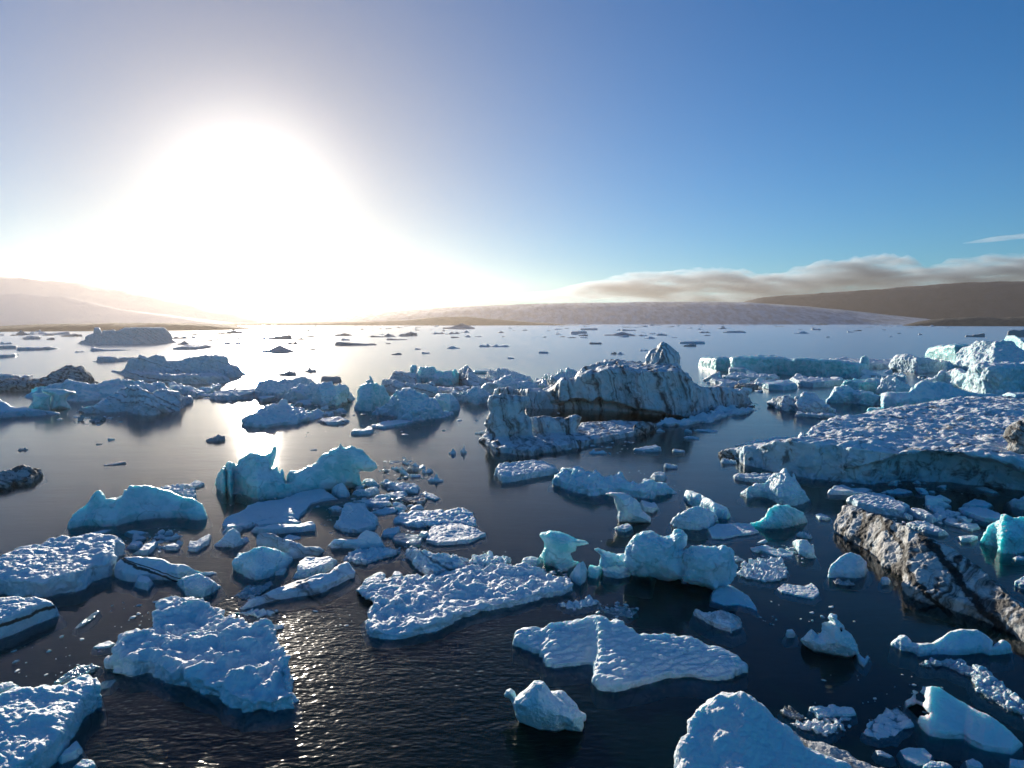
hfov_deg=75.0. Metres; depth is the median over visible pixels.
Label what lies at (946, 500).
ice block
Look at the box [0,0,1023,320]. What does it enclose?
sky
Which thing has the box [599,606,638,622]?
ice chunk
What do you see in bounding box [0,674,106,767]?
iceberg
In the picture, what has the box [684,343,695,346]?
ice floe
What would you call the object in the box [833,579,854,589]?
ice floe
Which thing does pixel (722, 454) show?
ice chunk
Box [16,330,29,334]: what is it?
ice floe
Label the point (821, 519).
ice chunk
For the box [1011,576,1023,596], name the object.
ice floe
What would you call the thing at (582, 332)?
ice floe
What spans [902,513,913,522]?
brash crumb
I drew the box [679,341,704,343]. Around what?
ice floe
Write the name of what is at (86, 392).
iceberg
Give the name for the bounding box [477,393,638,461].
iceberg
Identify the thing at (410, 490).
ice chunk
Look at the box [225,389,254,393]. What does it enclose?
ice chunk
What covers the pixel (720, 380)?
ice floe
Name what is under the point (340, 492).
ice chunk
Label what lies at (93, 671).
ice chunk
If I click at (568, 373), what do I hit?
ice chunk
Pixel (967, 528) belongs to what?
ice floe
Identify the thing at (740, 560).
ice block
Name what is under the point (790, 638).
ice chunk
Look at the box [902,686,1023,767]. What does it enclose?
iceberg
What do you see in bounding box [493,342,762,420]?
iceberg
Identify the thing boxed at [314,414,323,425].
brash crumb
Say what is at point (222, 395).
ice chunk
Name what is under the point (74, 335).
ice floe
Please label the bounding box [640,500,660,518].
ice chunk
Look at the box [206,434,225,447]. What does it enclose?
ice floe
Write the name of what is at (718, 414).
ice floe
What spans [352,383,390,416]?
iceberg
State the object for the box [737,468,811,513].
iceberg
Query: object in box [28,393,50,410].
iceberg
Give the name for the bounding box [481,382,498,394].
ice block
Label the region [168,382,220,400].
ice chunk
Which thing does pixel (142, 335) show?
iceberg
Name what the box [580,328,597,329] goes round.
ice floe
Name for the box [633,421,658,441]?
ice chunk
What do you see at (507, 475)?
ice floe
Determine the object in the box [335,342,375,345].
ice floe
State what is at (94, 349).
ice floe
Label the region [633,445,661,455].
ice floe
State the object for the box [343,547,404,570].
ice floe
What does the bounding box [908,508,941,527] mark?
ice floe
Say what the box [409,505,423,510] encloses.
ice block
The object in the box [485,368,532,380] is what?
iceberg
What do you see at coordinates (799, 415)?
ice chunk
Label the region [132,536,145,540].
brash crumb
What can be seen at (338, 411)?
ice chunk
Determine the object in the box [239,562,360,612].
ice floe
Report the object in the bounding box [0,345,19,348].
ice floe
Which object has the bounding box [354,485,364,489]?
ice block
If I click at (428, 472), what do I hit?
ice floe
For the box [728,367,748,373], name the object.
ice chunk
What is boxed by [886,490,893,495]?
brash crumb
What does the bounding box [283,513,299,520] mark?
ice block
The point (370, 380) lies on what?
iceberg
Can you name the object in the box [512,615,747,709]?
ice floe
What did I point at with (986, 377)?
iceberg
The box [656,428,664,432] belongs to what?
ice floe
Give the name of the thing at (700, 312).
glacier
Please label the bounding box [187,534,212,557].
ice chunk
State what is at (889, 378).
brash crumb
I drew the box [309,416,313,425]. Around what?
brash crumb
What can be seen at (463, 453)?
ice floe
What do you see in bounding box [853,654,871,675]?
ice chunk
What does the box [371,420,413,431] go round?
ice floe
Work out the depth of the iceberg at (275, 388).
131.60 m
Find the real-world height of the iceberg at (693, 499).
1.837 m
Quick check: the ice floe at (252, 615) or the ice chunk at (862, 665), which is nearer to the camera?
the ice chunk at (862, 665)
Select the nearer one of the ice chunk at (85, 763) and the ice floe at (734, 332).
the ice chunk at (85, 763)
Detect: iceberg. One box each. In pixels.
[0,365,98,396]
[0,374,32,379]
[0,399,62,423]
[0,464,47,498]
[0,596,66,653]
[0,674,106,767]
[18,378,169,406]
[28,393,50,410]
[41,389,75,411]
[63,485,212,536]
[74,385,194,420]
[77,327,176,343]
[111,354,247,386]
[111,556,220,594]
[212,444,376,504]
[230,546,296,588]
[253,376,313,404]
[255,532,328,567]
[284,381,356,410]
[291,556,338,582]
[326,530,385,560]
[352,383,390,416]
[366,376,373,382]
[368,387,455,428]
[390,370,418,383]
[400,546,468,576]
[410,365,459,386]
[433,393,462,415]
[450,385,490,409]
[458,365,493,385]
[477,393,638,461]
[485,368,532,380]
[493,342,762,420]
[493,374,547,389]
[504,680,585,732]
[539,530,588,577]
[547,466,677,505]
[594,529,737,598]
[606,492,650,524]
[666,506,719,540]
[674,691,851,767]
[680,490,733,523]
[698,355,868,377]
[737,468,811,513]
[750,504,807,539]
[829,505,1023,659]
[859,355,868,367]
[879,381,1003,408]
[887,629,1013,673]
[888,353,953,372]
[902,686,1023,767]
[921,361,1023,394]
[925,343,970,361]
[954,340,1023,371]
[974,514,1023,565]
[1004,335,1023,349]
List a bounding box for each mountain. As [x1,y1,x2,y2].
[0,276,281,322]
[0,294,229,324]
[745,281,1023,318]
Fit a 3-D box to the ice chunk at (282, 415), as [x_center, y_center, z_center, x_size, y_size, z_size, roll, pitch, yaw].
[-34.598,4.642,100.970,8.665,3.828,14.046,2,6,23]
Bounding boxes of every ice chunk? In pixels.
[0,682,20,692]
[51,663,103,685]
[57,741,87,767]
[72,611,101,635]
[73,759,96,767]
[100,680,119,696]
[124,541,142,555]
[131,540,160,557]
[131,575,157,599]
[159,543,183,556]
[160,484,198,501]
[161,533,183,545]
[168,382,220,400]
[171,573,226,605]
[179,480,205,491]
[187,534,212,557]
[209,389,254,403]
[210,528,250,558]
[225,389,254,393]
[238,581,275,605]
[241,399,324,434]
[275,568,288,581]
[324,412,334,417]
[328,506,341,515]
[331,483,352,505]
[334,408,348,415]
[351,486,379,500]
[361,572,385,585]
[362,478,381,491]
[379,479,422,496]
[380,526,400,542]
[381,379,405,396]
[385,492,407,501]
[388,533,424,552]
[392,571,401,576]
[399,496,428,508]
[405,381,441,397]
[419,531,427,542]
[421,491,441,504]
[438,385,469,392]
[467,551,511,566]
[522,556,542,568]
[541,367,577,386]
[569,561,587,596]
[587,565,601,586]
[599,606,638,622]
[602,565,630,585]
[612,523,633,536]
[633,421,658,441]
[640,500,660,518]
[649,472,669,484]
[688,609,745,647]
[717,448,735,461]
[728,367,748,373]
[733,383,758,391]
[735,388,750,395]
[738,451,752,472]
[767,391,837,416]
[777,705,805,723]
[782,629,798,646]
[786,718,844,744]
[789,539,820,569]
[793,411,836,420]
[800,613,858,657]
[813,513,832,524]
[823,552,871,590]
[826,385,879,410]
[841,378,877,393]
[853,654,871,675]
[865,407,882,411]
[871,750,895,767]
[876,377,910,392]
[877,577,893,591]
[894,373,906,382]
[915,657,1023,731]
[922,761,952,767]
[960,758,983,767]
[1003,496,1023,517]
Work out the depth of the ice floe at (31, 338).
535.22 m
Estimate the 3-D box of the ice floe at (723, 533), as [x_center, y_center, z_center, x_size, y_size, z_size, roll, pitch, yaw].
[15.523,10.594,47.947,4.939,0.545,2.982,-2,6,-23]
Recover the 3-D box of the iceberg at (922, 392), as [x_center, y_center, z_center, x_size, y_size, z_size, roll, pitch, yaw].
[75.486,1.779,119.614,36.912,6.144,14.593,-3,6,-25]
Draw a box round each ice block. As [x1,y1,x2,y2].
[221,525,242,536]
[242,537,249,544]
[258,396,274,404]
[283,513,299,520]
[283,534,300,542]
[293,390,307,400]
[295,399,314,409]
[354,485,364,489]
[392,502,403,506]
[394,506,405,511]
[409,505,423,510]
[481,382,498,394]
[703,371,720,386]
[725,376,738,379]
[734,557,744,562]
[750,547,761,558]
[756,539,767,544]
[860,375,870,378]
[861,369,877,375]
[925,495,942,506]
[933,513,948,519]
[937,495,951,503]
[938,501,951,509]
[958,507,967,511]
[962,503,975,507]
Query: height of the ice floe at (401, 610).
1.209 m
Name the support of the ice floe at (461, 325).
on the water
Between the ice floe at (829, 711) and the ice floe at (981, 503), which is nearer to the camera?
the ice floe at (829, 711)
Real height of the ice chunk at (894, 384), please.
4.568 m
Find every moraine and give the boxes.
[0,323,261,331]
[222,317,564,325]
[903,316,1023,325]
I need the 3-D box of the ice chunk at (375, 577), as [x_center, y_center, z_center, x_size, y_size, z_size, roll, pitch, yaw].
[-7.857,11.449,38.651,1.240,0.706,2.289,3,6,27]
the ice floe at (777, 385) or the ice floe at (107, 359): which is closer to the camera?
the ice floe at (777, 385)
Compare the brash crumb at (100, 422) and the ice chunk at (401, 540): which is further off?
the brash crumb at (100, 422)
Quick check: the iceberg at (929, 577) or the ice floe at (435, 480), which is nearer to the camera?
the iceberg at (929, 577)
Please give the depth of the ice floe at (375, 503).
54.41 m
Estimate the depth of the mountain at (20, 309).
2463.21 m
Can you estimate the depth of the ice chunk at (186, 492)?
57.48 m
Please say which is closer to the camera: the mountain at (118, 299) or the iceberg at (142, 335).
the iceberg at (142, 335)
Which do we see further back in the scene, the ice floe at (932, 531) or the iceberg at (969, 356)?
the iceberg at (969, 356)
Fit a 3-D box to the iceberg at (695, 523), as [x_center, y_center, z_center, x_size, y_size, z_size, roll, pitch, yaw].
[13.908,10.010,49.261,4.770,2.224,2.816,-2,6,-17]
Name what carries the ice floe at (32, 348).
on the water
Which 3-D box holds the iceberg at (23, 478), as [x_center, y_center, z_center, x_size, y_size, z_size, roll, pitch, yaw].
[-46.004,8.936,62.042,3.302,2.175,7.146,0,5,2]
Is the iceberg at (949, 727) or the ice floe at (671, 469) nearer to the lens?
the iceberg at (949, 727)
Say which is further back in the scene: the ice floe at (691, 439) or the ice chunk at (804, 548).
the ice floe at (691, 439)
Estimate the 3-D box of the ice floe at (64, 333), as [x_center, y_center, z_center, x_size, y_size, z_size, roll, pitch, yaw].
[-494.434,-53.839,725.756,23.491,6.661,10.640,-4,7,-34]
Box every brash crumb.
[91,416,105,423]
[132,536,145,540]
[164,530,173,536]
[295,402,303,407]
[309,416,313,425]
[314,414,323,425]
[374,495,390,500]
[399,470,407,475]
[738,378,749,382]
[754,377,765,382]
[823,718,830,723]
[839,724,843,732]
[886,375,895,382]
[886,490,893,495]
[887,480,897,487]
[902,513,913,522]
[915,488,927,493]
[936,485,946,491]
[936,515,941,521]
[957,516,967,522]
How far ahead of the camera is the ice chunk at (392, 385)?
141.88 m
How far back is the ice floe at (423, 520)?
49.91 m
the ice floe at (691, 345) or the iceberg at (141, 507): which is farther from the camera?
the ice floe at (691, 345)
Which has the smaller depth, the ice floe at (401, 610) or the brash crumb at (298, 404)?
the ice floe at (401, 610)
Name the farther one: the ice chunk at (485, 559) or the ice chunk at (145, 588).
the ice chunk at (485, 559)
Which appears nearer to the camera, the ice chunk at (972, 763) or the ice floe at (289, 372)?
the ice chunk at (972, 763)
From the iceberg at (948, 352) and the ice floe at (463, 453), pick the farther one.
the iceberg at (948, 352)
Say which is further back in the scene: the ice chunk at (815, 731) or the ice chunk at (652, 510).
the ice chunk at (652, 510)
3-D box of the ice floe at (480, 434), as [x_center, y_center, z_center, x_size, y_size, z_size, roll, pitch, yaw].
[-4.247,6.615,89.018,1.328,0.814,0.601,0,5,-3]
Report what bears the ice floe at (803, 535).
on the water
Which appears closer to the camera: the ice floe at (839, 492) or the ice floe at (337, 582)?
the ice floe at (337, 582)
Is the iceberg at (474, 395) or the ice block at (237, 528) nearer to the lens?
the ice block at (237, 528)
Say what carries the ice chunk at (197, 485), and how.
on the water
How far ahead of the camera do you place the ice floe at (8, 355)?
274.05 m
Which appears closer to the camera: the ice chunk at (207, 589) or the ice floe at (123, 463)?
the ice chunk at (207, 589)
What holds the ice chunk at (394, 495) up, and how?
on the water
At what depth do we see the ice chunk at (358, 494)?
57.41 m
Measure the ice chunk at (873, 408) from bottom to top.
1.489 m
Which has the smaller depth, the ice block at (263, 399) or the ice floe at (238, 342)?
the ice block at (263, 399)
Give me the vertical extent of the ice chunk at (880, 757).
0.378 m
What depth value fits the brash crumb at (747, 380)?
160.78 m
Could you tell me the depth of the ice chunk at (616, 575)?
39.22 m
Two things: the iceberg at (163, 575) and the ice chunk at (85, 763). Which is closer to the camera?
the ice chunk at (85, 763)
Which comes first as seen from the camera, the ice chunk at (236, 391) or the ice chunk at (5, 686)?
the ice chunk at (5, 686)
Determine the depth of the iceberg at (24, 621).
32.83 m
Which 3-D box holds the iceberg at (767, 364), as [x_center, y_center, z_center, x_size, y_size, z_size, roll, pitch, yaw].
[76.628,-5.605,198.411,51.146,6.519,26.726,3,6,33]
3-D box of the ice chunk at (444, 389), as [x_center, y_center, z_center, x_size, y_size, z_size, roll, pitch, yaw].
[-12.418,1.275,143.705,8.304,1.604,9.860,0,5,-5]
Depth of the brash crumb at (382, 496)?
55.99 m
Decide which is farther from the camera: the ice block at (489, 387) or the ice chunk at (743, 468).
the ice block at (489, 387)
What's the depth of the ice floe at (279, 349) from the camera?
316.48 m
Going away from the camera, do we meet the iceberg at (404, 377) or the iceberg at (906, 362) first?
the iceberg at (404, 377)
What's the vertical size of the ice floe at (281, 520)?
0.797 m
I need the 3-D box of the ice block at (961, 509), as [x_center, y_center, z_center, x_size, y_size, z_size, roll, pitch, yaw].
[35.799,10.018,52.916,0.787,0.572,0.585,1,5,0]
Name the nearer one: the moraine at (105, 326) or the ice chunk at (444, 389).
the ice chunk at (444, 389)
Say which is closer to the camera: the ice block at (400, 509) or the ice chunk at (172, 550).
the ice chunk at (172, 550)
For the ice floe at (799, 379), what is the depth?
154.75 m
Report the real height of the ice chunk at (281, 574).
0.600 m
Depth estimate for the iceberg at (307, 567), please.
39.68 m
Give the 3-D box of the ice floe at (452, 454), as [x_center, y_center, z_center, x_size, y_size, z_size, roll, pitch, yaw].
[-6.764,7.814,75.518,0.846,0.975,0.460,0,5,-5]
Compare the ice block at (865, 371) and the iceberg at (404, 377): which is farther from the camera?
the ice block at (865, 371)
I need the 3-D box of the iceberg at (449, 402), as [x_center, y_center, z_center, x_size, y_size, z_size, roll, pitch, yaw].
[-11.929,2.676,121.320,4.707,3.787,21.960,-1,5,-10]
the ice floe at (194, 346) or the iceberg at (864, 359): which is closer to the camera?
the iceberg at (864, 359)
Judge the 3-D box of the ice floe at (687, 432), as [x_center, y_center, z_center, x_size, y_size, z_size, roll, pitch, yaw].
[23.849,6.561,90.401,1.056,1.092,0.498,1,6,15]
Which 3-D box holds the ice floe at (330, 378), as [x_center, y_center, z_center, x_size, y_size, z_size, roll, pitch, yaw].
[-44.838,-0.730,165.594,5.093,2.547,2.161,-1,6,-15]
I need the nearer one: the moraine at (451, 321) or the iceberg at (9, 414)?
the iceberg at (9, 414)
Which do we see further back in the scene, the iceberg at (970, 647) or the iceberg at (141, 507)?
the iceberg at (141, 507)
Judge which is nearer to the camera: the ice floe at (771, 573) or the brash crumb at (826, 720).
the brash crumb at (826, 720)
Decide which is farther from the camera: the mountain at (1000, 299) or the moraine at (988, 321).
the mountain at (1000, 299)
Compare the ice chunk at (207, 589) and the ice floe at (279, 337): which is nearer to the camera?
the ice chunk at (207, 589)
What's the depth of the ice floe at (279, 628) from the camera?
32.67 m
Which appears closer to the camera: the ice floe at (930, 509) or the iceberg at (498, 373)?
the ice floe at (930, 509)
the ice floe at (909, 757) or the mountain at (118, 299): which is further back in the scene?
the mountain at (118, 299)
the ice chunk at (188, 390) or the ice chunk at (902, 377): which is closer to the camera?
the ice chunk at (188, 390)
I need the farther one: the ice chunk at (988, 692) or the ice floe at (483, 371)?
the ice floe at (483, 371)
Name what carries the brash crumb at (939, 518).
on the water
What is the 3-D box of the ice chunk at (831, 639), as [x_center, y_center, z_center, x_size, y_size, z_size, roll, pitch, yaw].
[14.511,11.474,30.476,2.440,2.202,1.820,3,6,26]
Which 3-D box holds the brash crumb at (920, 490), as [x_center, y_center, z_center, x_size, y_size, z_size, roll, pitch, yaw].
[35.913,9.399,58.473,0.712,0.707,0.974,-1,-6,-34]
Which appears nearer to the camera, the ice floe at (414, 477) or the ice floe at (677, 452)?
the ice floe at (414, 477)
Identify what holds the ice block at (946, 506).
on the water
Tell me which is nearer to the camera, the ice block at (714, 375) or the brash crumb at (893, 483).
the brash crumb at (893, 483)
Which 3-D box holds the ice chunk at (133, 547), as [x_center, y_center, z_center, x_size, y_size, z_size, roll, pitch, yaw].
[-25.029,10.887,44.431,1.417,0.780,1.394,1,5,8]
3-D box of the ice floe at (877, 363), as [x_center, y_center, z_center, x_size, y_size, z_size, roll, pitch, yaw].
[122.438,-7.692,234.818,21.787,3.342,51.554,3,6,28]
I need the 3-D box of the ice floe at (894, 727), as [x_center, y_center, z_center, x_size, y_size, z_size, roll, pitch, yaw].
[14.132,12.761,24.981,3.143,0.489,1.338,-4,7,-38]
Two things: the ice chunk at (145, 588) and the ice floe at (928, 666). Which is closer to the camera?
the ice floe at (928, 666)
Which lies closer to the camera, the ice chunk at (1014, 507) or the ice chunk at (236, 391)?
the ice chunk at (1014, 507)
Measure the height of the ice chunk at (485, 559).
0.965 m
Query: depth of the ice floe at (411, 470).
66.78 m
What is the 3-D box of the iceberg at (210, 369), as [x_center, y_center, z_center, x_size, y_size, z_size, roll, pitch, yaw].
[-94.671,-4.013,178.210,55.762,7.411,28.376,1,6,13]
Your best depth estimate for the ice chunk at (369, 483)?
60.58 m
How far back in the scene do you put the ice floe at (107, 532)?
47.54 m
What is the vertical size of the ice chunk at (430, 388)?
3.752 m
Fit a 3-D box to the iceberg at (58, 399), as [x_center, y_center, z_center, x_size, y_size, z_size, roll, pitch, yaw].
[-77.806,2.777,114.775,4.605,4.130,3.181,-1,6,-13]
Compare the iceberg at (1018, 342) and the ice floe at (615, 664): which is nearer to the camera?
the ice floe at (615, 664)
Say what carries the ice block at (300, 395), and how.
on the water
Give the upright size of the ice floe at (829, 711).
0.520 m
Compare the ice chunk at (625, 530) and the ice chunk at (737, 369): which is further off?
the ice chunk at (737, 369)
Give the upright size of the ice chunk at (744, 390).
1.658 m
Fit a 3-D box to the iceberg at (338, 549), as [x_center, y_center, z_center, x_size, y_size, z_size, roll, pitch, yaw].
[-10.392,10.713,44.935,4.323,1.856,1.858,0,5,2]
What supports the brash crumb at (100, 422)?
on the water
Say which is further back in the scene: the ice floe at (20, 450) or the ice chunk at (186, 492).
the ice floe at (20, 450)
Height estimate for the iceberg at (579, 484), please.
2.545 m
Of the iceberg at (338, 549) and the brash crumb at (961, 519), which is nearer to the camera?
the iceberg at (338, 549)
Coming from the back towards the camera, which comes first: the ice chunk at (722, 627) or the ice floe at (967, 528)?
the ice floe at (967, 528)
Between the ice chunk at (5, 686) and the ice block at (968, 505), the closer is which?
the ice chunk at (5, 686)
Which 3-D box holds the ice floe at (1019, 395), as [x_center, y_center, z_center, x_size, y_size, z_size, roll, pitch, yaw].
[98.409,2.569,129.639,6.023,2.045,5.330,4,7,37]
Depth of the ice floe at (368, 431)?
88.92 m
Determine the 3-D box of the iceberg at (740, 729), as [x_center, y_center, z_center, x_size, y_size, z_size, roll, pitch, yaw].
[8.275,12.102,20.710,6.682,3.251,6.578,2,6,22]
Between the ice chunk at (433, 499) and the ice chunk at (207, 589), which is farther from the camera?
the ice chunk at (433, 499)
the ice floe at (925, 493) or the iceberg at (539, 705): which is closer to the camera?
the iceberg at (539, 705)
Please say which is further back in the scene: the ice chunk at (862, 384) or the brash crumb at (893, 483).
the ice chunk at (862, 384)
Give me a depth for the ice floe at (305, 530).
47.45 m
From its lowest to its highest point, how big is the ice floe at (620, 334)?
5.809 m
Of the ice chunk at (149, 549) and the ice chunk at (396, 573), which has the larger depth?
the ice chunk at (149, 549)
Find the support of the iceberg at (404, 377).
on the water
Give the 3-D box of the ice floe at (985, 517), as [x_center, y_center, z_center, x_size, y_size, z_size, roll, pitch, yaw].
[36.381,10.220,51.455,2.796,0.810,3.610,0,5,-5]
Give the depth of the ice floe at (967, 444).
63.21 m
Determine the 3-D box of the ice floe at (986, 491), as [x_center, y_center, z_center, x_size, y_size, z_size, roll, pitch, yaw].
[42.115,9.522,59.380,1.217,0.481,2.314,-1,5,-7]
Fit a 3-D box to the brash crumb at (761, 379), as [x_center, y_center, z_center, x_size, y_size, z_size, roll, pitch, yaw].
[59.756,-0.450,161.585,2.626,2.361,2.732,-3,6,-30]
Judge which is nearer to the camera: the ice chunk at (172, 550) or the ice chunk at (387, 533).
the ice chunk at (172, 550)
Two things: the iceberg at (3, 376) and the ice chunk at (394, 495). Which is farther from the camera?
the iceberg at (3, 376)
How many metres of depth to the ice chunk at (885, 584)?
38.10 m
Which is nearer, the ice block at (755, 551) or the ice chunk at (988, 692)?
the ice chunk at (988, 692)
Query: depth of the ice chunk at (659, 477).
63.15 m
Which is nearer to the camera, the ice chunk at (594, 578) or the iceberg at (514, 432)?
the ice chunk at (594, 578)
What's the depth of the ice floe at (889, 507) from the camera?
52.83 m
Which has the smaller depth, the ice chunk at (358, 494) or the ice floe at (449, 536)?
the ice floe at (449, 536)
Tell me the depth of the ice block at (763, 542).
45.23 m
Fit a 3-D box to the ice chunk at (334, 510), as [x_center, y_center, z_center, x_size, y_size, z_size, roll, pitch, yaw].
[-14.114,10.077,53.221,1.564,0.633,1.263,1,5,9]
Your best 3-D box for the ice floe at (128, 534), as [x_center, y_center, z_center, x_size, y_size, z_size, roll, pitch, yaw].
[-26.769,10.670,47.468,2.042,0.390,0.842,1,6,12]
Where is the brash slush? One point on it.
(423, 546)
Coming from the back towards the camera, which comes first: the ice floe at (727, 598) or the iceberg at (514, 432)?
the iceberg at (514, 432)
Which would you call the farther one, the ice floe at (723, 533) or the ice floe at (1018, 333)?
the ice floe at (1018, 333)
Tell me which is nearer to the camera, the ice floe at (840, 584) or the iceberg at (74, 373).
the ice floe at (840, 584)
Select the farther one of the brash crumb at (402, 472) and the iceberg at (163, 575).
the brash crumb at (402, 472)
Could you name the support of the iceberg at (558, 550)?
on the water
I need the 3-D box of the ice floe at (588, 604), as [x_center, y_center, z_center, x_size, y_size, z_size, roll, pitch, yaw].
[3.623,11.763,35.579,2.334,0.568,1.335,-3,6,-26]
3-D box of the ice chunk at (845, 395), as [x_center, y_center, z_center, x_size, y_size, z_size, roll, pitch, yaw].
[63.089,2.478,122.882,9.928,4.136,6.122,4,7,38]
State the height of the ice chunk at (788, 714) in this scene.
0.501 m
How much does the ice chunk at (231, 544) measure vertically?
1.767 m
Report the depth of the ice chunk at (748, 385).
147.28 m
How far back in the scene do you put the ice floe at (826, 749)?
22.82 m
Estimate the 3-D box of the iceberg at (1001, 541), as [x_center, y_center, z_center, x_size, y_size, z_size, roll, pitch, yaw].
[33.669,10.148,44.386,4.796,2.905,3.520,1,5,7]
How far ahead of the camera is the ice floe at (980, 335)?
617.63 m
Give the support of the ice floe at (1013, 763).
on the water
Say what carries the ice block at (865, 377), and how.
on the water
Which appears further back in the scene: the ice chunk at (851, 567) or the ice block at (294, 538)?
the ice block at (294, 538)
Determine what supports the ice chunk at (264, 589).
on the water
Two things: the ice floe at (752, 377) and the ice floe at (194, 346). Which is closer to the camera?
the ice floe at (752, 377)
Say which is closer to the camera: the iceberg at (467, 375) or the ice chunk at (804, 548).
the ice chunk at (804, 548)
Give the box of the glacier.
[271,301,930,324]
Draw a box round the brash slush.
[11,370,986,733]
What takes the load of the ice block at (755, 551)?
on the water
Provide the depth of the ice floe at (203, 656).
28.24 m
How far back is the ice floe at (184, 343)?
422.18 m
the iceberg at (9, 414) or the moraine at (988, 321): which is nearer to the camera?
the iceberg at (9, 414)
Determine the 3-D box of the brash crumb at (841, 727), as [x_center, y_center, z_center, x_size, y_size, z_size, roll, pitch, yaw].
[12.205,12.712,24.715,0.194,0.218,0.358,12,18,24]
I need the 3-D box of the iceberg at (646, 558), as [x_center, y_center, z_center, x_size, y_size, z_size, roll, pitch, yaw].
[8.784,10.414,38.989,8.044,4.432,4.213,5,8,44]
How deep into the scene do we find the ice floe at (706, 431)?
90.71 m
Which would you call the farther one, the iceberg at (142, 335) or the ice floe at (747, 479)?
the iceberg at (142, 335)
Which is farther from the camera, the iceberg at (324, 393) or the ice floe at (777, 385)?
the ice floe at (777, 385)
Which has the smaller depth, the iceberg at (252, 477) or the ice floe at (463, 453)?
the iceberg at (252, 477)
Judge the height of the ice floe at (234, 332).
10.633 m
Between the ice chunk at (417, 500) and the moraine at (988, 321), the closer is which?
the ice chunk at (417, 500)
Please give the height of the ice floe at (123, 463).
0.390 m
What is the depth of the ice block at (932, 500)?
54.02 m
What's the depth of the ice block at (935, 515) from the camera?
51.21 m
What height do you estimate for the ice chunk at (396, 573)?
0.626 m
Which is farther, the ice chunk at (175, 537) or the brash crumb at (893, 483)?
the brash crumb at (893, 483)
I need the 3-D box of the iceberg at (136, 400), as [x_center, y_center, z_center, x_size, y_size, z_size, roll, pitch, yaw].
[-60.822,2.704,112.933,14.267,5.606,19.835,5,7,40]
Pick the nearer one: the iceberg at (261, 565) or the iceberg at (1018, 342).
the iceberg at (261, 565)
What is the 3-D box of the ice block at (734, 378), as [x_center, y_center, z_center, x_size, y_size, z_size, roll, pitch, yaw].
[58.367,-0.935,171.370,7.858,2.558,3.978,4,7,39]
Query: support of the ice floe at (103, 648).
on the water
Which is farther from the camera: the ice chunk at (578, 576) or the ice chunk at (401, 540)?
the ice chunk at (401, 540)
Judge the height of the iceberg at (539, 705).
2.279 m
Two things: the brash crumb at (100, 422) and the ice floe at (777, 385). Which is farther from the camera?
the ice floe at (777, 385)
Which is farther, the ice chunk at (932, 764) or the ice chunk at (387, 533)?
the ice chunk at (387, 533)
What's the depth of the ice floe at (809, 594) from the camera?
36.80 m
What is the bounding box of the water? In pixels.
[0,324,1023,767]
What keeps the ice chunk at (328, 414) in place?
on the water
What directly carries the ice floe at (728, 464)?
on the water
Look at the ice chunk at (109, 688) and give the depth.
27.50 m
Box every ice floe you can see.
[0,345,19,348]
[0,353,18,357]
[0,533,128,607]
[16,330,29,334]
[16,346,57,350]
[17,448,27,452]
[21,336,40,339]
[44,331,69,334]
[61,333,81,336]
[90,347,139,350]
[90,641,114,655]
[92,530,114,534]
[93,356,133,361]
[103,461,126,466]
[104,596,302,732]
[108,438,114,442]
[124,530,149,537]
[173,344,212,348]
[177,341,188,344]
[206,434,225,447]
[217,330,242,333]
[220,488,340,534]
[222,341,245,343]
[229,608,279,622]
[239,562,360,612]
[246,521,317,539]
[255,516,301,526]
[258,345,292,352]
[260,335,291,339]
[273,624,283,633]
[278,370,295,375]
[316,416,351,427]
[321,376,341,381]
[332,502,381,538]
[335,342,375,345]
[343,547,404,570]
[350,426,374,437]
[352,497,391,510]
[356,562,575,649]
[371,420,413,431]
[372,505,402,519]
[393,507,478,531]
[399,331,416,335]
[406,466,418,475]
[409,474,420,481]
[422,468,433,476]
[424,523,486,550]
[428,474,443,484]
[442,323,474,328]
[448,449,455,457]
[461,446,466,456]
[473,369,490,373]
[475,431,484,436]
[492,460,558,488]
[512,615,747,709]
[556,595,600,615]
[571,331,586,333]
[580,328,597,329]
[588,449,606,456]
[605,332,634,335]
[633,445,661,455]
[653,405,756,429]
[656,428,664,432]
[664,463,677,474]
[672,449,684,455]
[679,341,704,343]
[683,436,699,441]
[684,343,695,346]
[684,429,691,435]
[694,429,717,434]
[706,523,760,543]
[709,585,759,617]
[710,377,741,386]
[721,458,736,470]
[722,372,778,380]
[723,331,745,332]
[725,396,1023,498]
[731,472,771,486]
[734,436,797,447]
[737,557,789,588]
[754,379,798,393]
[755,545,795,561]
[774,583,820,604]
[790,373,847,390]
[793,731,882,767]
[796,531,811,544]
[807,704,857,725]
[826,485,872,499]
[830,357,891,367]
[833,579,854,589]
[846,492,909,523]
[860,707,914,747]
[886,488,913,497]
[896,747,934,767]
[905,521,951,541]
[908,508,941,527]
[919,662,931,669]
[920,491,928,495]
[924,505,962,520]
[942,517,981,534]
[953,535,978,548]
[960,507,1000,527]
[965,333,984,336]
[967,499,993,509]
[973,487,999,496]
[1003,392,1023,398]
[1005,758,1023,767]
[1007,330,1023,336]
[1011,555,1023,564]
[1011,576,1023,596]
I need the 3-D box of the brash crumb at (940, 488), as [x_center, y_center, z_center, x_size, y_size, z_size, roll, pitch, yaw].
[38.913,9.402,60.312,0.728,0.659,0.826,-9,5,-16]
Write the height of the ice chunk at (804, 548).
1.605 m
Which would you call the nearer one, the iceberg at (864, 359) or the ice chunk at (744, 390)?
the ice chunk at (744, 390)
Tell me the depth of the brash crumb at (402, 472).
65.68 m
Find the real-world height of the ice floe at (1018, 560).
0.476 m
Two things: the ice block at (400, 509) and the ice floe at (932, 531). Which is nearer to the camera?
the ice floe at (932, 531)

